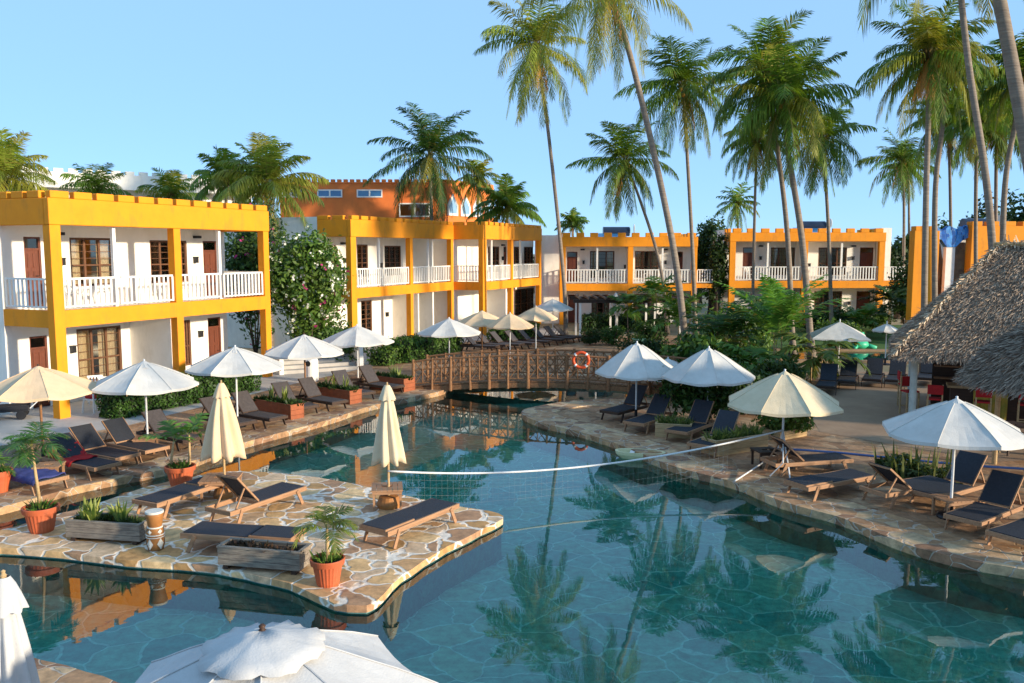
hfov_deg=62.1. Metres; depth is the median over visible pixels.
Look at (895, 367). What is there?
sun lounger
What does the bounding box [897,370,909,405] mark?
bar stool
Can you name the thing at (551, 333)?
sun lounger
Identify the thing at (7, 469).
potted palm
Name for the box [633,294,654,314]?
window
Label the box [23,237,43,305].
door
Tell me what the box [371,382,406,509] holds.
closed parasol
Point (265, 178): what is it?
coconut palm
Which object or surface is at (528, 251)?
window
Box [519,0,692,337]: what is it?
coconut palm
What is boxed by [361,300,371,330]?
window
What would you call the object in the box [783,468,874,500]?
sun lounger
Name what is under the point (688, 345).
shrub
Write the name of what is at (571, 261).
door
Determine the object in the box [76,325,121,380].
window
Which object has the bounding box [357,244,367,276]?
window
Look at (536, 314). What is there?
parasol
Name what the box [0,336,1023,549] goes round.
deck
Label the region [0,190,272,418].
hotel building
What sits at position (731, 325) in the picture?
garden palm
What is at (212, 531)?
sun lounger
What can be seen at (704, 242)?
leafy tree
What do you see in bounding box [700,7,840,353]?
coconut palm
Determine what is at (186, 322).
window
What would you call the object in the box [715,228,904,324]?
hotel building
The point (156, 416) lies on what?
sun lounger
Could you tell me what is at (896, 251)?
leafy tree
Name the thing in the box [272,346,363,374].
wall
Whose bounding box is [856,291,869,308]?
door
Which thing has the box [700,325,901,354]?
lawn
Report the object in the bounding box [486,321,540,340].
hedge
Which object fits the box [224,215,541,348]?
hotel building
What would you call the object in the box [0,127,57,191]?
coconut palm
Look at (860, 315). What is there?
garden palm
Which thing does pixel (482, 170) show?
coconut palm
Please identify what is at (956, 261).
building
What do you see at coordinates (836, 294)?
window
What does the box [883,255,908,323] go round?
shrub
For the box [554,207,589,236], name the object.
coconut palm
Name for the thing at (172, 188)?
coconut palm
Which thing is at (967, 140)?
coconut palm
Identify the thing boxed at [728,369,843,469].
parasol
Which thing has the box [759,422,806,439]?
planter box
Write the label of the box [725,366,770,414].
shrub
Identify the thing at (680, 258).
door
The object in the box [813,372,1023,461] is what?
plaza
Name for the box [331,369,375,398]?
sun lounger
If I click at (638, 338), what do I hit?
shrub
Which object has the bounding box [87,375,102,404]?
white chair
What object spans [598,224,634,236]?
water tank
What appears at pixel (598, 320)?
hedge
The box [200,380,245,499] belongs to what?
closed parasol
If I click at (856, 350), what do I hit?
second pool kerb
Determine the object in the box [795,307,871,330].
shrub
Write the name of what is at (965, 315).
thatched hut
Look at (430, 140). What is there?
coconut palm
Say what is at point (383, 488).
side table
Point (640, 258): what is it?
window
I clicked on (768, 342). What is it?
shrub
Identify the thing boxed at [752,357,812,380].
shrub
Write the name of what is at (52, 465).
side table
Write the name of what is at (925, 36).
coconut palm
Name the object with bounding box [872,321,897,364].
parasol
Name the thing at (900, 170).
coconut palm
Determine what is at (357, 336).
parasol
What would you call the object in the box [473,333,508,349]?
sun lounger
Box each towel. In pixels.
[10,465,65,485]
[51,439,97,466]
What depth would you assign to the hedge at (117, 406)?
27.54 m
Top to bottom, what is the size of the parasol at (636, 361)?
2.398 m
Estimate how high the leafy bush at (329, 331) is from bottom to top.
2.562 m
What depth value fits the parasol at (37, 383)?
20.00 m
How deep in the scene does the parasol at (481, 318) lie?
38.45 m
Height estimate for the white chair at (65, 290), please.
0.914 m
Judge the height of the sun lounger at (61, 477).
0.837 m
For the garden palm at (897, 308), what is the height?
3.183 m
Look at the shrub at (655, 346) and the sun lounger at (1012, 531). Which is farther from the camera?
the shrub at (655, 346)
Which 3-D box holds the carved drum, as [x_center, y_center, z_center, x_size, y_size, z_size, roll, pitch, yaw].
[-6.127,3.233,14.594,0.310,0.680,0.312,-2,6,-17]
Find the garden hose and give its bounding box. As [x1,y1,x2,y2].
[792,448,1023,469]
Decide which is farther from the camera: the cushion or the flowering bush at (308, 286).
the flowering bush at (308, 286)
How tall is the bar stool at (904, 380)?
1.190 m
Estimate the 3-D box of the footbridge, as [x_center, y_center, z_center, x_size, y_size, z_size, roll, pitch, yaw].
[2.149,1.168,30.827,11.650,1.652,1.710,1,6,13]
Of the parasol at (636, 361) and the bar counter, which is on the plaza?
the bar counter
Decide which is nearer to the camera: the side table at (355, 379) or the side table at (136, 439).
the side table at (136, 439)
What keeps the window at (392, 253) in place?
in the hotel building at (438, 271)
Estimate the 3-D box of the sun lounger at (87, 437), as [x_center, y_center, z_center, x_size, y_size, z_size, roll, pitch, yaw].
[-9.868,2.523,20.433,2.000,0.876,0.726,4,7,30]
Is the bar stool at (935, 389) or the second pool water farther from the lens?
the second pool water
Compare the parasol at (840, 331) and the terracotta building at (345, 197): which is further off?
the terracotta building at (345, 197)
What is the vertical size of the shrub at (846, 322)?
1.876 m
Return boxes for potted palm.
[0,421,69,510]
[0,453,16,476]
[138,412,209,468]
[290,503,359,562]
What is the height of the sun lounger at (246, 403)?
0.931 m
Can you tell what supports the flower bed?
on the deck
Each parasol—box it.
[0,364,96,463]
[0,570,39,682]
[92,359,198,454]
[135,619,437,682]
[185,345,282,427]
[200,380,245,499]
[264,333,343,402]
[322,324,393,387]
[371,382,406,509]
[417,317,480,374]
[458,310,498,362]
[486,312,533,366]
[518,306,557,353]
[537,299,573,329]
[595,341,672,418]
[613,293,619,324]
[644,357,677,399]
[661,346,754,430]
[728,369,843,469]
[810,319,870,375]
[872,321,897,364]
[882,396,1023,520]
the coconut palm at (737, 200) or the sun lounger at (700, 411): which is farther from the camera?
the coconut palm at (737, 200)
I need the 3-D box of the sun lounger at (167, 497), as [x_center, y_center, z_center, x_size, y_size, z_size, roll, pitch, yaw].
[-6.605,3.119,17.181,0.726,0.381,2.010,3,7,26]
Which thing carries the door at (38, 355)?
in the hotel building at (152, 254)
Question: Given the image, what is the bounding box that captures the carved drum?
[145,508,164,551]
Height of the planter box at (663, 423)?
0.676 m
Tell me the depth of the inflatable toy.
44.00 m
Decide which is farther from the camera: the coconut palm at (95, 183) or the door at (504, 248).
the door at (504, 248)
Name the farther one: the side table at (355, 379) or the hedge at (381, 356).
the hedge at (381, 356)
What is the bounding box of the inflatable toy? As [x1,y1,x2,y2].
[843,331,876,348]
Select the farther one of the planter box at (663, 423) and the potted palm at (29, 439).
the planter box at (663, 423)
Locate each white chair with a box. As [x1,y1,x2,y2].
[64,280,84,305]
[82,394,99,413]
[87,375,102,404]
[97,277,117,296]
[605,270,614,281]
[744,267,751,278]
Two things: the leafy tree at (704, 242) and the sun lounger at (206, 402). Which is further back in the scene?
the leafy tree at (704, 242)
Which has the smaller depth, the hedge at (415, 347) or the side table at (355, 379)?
the side table at (355, 379)
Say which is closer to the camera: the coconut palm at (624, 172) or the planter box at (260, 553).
the planter box at (260, 553)
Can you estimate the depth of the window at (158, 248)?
32.10 m
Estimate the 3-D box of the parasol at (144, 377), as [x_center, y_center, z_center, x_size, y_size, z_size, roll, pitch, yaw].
[-9.251,1.632,21.494,2.446,2.398,2.446,-3,7,-27]
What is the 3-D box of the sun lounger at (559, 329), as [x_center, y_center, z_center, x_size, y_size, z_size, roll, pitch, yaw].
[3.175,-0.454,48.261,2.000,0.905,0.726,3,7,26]
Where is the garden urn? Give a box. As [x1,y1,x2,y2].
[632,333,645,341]
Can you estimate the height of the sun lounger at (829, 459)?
0.876 m
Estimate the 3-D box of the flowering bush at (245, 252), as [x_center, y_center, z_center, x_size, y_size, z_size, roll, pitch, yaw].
[-12.197,-2.909,39.546,3.883,7.624,3.602,5,8,39]
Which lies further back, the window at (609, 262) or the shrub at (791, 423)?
the window at (609, 262)
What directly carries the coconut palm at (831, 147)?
on the lawn at (877, 339)
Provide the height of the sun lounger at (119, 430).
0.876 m
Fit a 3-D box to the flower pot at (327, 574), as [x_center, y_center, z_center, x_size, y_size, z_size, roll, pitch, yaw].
[-2.834,3.526,13.069,0.539,0.420,0.539,-5,8,-37]
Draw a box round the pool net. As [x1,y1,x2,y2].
[388,429,790,508]
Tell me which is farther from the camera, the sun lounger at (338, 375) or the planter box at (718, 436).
the sun lounger at (338, 375)
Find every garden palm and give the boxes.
[606,293,649,339]
[628,273,696,325]
[631,288,709,333]
[671,299,779,352]
[712,273,852,358]
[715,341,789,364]
[748,294,803,348]
[771,330,871,383]
[837,302,893,333]
[858,285,906,324]
[883,292,906,315]
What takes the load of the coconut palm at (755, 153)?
on the lawn at (877, 339)
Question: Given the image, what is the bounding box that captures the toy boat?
[615,448,665,461]
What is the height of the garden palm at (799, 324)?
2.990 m
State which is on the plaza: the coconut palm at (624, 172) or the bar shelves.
the bar shelves
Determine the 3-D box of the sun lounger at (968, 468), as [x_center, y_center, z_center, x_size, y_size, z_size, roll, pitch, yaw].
[9.006,2.821,17.380,2.000,0.931,0.726,-4,7,-33]
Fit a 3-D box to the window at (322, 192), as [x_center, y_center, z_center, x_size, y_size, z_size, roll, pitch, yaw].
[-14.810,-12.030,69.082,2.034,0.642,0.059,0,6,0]
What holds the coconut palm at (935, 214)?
on the ground at (673, 332)
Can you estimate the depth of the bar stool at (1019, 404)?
24.19 m
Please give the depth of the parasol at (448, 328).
34.30 m
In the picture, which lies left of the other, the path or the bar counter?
the path
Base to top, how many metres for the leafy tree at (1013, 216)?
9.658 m
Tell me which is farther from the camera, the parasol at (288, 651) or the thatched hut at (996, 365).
the thatched hut at (996, 365)
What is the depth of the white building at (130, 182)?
59.88 m
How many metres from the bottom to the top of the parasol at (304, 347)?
2.400 m
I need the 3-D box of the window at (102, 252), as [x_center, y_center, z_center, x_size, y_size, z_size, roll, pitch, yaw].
[-14.616,-2.768,29.443,0.243,1.670,1.773,3,7,24]
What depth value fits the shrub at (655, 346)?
40.43 m
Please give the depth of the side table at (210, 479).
17.51 m
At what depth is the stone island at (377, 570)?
15.01 m
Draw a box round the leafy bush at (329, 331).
[283,309,374,361]
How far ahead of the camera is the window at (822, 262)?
60.52 m
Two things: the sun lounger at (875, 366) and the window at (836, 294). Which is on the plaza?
the sun lounger at (875, 366)
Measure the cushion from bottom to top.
0.100 m
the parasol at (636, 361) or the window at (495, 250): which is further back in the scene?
the window at (495, 250)
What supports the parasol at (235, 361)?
on the deck
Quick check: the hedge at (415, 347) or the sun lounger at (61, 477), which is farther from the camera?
the hedge at (415, 347)
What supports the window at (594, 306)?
in the hotel building at (594, 257)
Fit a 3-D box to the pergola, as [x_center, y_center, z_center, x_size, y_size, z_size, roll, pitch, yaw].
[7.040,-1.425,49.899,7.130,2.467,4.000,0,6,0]
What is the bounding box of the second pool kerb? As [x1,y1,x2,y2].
[775,348,918,363]
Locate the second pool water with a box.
[785,352,894,359]
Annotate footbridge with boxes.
[412,348,686,394]
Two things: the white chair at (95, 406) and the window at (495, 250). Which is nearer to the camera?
the white chair at (95, 406)
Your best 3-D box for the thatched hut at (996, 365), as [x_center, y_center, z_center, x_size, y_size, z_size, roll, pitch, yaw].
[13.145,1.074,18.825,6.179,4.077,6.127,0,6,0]
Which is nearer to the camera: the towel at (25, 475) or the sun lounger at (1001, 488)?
the sun lounger at (1001, 488)
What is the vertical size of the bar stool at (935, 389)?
1.190 m
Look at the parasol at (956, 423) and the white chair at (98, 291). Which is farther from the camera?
the white chair at (98, 291)
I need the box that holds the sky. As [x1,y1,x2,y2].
[0,0,1023,253]
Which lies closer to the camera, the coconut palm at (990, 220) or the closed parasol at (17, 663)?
the closed parasol at (17, 663)
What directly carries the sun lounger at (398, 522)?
on the stone island at (377, 570)
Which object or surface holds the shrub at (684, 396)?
on the deck
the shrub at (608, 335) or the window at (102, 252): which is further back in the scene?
the shrub at (608, 335)
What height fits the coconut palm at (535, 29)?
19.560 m
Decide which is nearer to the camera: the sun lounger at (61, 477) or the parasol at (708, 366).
the sun lounger at (61, 477)
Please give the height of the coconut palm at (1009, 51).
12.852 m
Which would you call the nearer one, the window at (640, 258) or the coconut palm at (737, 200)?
the window at (640, 258)
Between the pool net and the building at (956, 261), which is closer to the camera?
the pool net
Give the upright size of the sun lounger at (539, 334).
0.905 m
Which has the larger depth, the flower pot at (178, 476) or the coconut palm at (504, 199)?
the coconut palm at (504, 199)
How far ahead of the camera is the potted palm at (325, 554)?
12.96 m
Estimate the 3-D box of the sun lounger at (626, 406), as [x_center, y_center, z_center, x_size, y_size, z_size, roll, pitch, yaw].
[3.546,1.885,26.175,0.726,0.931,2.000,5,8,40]
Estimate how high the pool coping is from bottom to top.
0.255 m
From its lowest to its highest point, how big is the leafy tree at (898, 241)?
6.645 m
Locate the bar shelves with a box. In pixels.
[930,360,967,403]
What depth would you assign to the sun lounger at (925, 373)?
33.19 m
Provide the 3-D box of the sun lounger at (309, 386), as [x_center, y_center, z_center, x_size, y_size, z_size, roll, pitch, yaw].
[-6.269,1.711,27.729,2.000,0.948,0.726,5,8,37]
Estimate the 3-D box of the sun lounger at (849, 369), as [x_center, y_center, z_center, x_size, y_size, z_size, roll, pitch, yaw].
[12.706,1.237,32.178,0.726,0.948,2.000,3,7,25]
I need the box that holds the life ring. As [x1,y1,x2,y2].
[572,351,589,368]
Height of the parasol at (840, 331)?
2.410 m
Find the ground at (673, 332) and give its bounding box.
[1,254,918,445]
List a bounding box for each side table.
[32,461,65,482]
[132,434,158,453]
[198,472,242,501]
[350,376,363,388]
[371,481,402,510]
[750,446,781,468]
[767,448,799,469]
[929,493,973,519]
[1006,421,1023,455]
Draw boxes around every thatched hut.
[887,234,1023,411]
[951,321,1023,487]
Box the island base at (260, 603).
[0,526,500,643]
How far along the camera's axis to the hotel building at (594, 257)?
59.90 m
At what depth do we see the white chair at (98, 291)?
28.72 m
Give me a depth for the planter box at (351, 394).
28.60 m
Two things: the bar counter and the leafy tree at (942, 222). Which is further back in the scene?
the leafy tree at (942, 222)
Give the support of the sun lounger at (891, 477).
on the deck
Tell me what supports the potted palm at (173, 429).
in the flower pot at (178, 476)
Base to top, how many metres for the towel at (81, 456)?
0.439 m
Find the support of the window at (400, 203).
in the terracotta building at (345, 197)
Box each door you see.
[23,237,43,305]
[29,335,49,407]
[203,241,216,295]
[208,317,220,356]
[503,247,505,277]
[567,252,576,281]
[568,295,578,321]
[678,252,682,270]
[742,247,751,278]
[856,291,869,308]
[859,247,872,278]
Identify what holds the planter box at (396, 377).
on the deck
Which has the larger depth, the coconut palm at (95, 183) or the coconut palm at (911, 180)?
the coconut palm at (911, 180)
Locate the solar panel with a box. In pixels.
[803,219,831,231]
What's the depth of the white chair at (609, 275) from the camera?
59.79 m
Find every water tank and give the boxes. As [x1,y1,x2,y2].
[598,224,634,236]
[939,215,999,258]
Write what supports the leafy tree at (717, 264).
on the ground at (673, 332)
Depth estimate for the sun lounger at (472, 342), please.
43.22 m
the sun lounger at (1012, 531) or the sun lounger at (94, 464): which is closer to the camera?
the sun lounger at (1012, 531)
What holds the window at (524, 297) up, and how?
in the hotel building at (438, 271)
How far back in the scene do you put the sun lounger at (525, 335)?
45.68 m
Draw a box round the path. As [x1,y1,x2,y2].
[0,328,559,445]
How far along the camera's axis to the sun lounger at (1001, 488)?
15.93 m
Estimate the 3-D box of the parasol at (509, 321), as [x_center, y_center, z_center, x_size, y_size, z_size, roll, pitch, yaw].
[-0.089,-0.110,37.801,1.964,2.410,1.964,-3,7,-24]
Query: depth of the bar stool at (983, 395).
24.51 m
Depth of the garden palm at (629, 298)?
47.30 m
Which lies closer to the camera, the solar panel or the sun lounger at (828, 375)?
the sun lounger at (828, 375)
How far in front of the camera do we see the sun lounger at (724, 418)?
22.15 m
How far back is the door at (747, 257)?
60.39 m
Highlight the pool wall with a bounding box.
[0,389,1023,617]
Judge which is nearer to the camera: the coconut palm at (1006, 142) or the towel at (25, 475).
the towel at (25, 475)
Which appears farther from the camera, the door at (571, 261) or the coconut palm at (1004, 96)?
the door at (571, 261)
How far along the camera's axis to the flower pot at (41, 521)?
15.37 m
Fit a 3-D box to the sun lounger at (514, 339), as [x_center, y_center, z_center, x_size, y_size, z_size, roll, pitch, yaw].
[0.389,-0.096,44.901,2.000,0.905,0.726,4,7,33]
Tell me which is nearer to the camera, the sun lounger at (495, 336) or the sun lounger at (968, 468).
the sun lounger at (968, 468)
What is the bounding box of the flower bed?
[866,441,962,483]
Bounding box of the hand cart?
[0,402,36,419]
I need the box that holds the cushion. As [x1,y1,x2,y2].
[85,394,101,398]
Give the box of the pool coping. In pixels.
[0,382,1023,682]
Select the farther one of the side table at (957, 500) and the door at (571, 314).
the door at (571, 314)
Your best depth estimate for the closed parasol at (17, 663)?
7.24 m
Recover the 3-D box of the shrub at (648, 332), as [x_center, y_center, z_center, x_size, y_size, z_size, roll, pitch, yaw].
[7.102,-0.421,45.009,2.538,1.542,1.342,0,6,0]
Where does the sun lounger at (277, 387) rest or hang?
on the deck
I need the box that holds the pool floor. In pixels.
[21,403,1023,682]
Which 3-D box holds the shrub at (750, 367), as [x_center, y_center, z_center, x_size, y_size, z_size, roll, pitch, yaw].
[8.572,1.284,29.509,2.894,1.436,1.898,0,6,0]
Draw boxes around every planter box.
[64,497,146,544]
[216,537,311,574]
[253,385,306,419]
[316,374,361,403]
[371,364,415,391]
[654,413,694,438]
[700,422,768,456]
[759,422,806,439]
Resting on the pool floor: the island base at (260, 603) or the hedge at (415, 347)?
the island base at (260, 603)
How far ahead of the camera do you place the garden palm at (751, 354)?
31.62 m
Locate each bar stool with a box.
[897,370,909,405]
[899,376,919,412]
[926,384,943,405]
[973,387,992,412]
[1016,394,1023,421]
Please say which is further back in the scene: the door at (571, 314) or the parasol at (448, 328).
the door at (571, 314)
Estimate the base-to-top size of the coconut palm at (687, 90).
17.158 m
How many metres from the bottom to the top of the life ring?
0.645 m
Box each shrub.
[579,327,603,344]
[596,325,627,344]
[615,338,667,354]
[623,320,668,344]
[655,369,745,418]
[656,330,729,362]
[698,306,775,353]
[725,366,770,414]
[727,358,749,395]
[740,358,796,377]
[751,414,814,434]
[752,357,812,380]
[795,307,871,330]
[813,316,864,351]
[861,311,894,329]
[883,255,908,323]
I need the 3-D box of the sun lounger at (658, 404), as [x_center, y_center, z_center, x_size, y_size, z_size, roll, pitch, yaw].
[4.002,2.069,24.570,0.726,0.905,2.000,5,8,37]
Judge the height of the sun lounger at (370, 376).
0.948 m
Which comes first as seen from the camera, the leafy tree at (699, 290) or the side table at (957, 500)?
the side table at (957, 500)
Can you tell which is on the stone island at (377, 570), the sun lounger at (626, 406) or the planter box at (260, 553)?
the planter box at (260, 553)
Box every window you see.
[69,238,111,285]
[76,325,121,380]
[150,240,168,282]
[181,241,187,281]
[184,320,190,365]
[317,189,341,196]
[357,189,381,196]
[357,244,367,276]
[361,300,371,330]
[384,246,400,275]
[399,203,429,216]
[488,246,498,271]
[514,247,518,270]
[515,288,533,315]
[524,247,532,269]
[590,251,613,277]
[591,295,608,314]
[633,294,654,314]
[635,251,658,277]
[770,247,794,274]
[814,291,841,309]
[818,247,846,274]
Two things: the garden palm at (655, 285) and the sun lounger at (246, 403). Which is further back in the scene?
the garden palm at (655, 285)
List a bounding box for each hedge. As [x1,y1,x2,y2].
[94,371,261,418]
[366,345,403,365]
[384,331,463,362]
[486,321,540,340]
[581,312,669,331]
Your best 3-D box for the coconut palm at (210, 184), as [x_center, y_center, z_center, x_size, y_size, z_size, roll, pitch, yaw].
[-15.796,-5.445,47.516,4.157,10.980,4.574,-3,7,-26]
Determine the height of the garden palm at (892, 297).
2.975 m
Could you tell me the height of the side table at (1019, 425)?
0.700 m
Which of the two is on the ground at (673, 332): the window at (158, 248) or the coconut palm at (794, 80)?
the coconut palm at (794, 80)
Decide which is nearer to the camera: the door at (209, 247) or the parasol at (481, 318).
the door at (209, 247)
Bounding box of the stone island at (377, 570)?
[0,471,502,612]
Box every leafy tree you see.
[696,211,726,313]
[696,216,713,309]
[704,228,729,313]
[889,233,909,318]
[890,233,907,306]
[938,212,948,228]
[958,194,1000,225]
[998,189,1023,223]
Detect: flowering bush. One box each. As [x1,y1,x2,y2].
[224,196,292,352]
[253,222,350,337]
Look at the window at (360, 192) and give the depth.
69.08 m
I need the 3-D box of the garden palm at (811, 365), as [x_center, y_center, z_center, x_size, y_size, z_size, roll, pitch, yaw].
[11.938,0.780,32.744,3.706,2.218,3.318,0,6,0]
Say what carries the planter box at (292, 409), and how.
on the deck
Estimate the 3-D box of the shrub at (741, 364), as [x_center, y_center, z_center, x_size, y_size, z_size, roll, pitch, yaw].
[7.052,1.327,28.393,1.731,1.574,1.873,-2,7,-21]
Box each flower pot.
[0,466,12,492]
[20,501,59,533]
[164,462,195,486]
[309,552,344,587]
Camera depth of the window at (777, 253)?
60.52 m
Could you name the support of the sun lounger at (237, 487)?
on the stone island at (377, 570)
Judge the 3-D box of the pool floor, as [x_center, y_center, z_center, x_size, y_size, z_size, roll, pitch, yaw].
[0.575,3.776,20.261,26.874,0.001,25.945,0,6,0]
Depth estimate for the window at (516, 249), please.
60.30 m
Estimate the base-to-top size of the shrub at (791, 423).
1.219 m
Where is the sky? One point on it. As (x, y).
(135, 86)
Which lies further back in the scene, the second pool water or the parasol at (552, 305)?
the parasol at (552, 305)
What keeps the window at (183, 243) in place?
in the hotel building at (152, 254)
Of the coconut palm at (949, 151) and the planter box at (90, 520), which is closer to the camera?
the planter box at (90, 520)
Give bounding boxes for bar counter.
[946,382,1023,422]
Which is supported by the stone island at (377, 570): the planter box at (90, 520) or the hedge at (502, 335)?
the planter box at (90, 520)
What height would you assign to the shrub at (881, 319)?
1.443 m
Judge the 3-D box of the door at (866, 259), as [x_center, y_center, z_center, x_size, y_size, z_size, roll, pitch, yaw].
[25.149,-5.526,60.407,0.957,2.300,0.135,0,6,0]
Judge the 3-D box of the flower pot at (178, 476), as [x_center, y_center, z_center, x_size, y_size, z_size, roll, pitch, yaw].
[-7.224,2.925,18.527,0.660,0.460,0.660,-1,6,-9]
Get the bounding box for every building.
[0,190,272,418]
[6,167,251,202]
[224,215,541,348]
[280,179,493,224]
[535,233,712,324]
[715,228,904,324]
[905,221,1023,323]
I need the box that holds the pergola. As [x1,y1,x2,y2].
[569,294,698,340]
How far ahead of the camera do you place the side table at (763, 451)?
20.13 m
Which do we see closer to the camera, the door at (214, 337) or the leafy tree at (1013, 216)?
the door at (214, 337)
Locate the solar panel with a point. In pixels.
(814, 225)
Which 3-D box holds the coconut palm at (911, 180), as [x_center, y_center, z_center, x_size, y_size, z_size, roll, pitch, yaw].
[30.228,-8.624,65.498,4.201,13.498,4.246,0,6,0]
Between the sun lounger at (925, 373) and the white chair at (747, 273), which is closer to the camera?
the sun lounger at (925, 373)
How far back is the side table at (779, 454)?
19.86 m
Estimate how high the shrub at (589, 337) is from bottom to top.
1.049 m
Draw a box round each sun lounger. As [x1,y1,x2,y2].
[0,445,68,495]
[41,432,121,480]
[68,423,140,470]
[101,417,169,462]
[132,476,221,518]
[136,409,204,451]
[180,521,305,552]
[199,396,257,429]
[205,473,306,522]
[231,390,287,428]
[271,381,319,412]
[295,377,347,411]
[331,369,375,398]
[353,364,404,392]
[359,498,458,548]
[460,337,499,351]
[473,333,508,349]
[487,331,524,349]
[502,330,538,348]
[518,330,551,347]
[530,327,565,345]
[543,326,575,343]
[553,325,584,341]
[599,384,649,422]
[623,393,675,434]
[664,399,714,440]
[687,409,739,457]
[760,435,853,477]
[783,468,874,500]
[815,363,837,394]
[835,359,858,389]
[859,462,948,509]
[861,358,884,387]
[884,358,907,388]
[908,450,987,510]
[917,360,932,380]
[943,469,1023,539]
[985,517,1023,544]
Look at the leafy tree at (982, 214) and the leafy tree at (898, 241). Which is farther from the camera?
the leafy tree at (898, 241)
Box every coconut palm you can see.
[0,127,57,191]
[59,162,132,201]
[133,167,208,200]
[189,146,256,203]
[212,132,329,346]
[362,102,492,221]
[454,159,499,217]
[466,173,546,227]
[473,0,587,339]
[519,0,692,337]
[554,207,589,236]
[565,121,678,334]
[613,31,737,333]
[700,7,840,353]
[712,36,860,358]
[713,182,760,231]
[721,109,792,307]
[779,97,877,323]
[854,0,997,372]
[854,128,934,323]
[855,0,1023,172]
[878,139,941,234]
[888,0,1023,249]
[888,19,1000,300]
[900,89,973,226]
[930,82,1017,265]
[956,83,1021,220]
[962,31,1023,241]

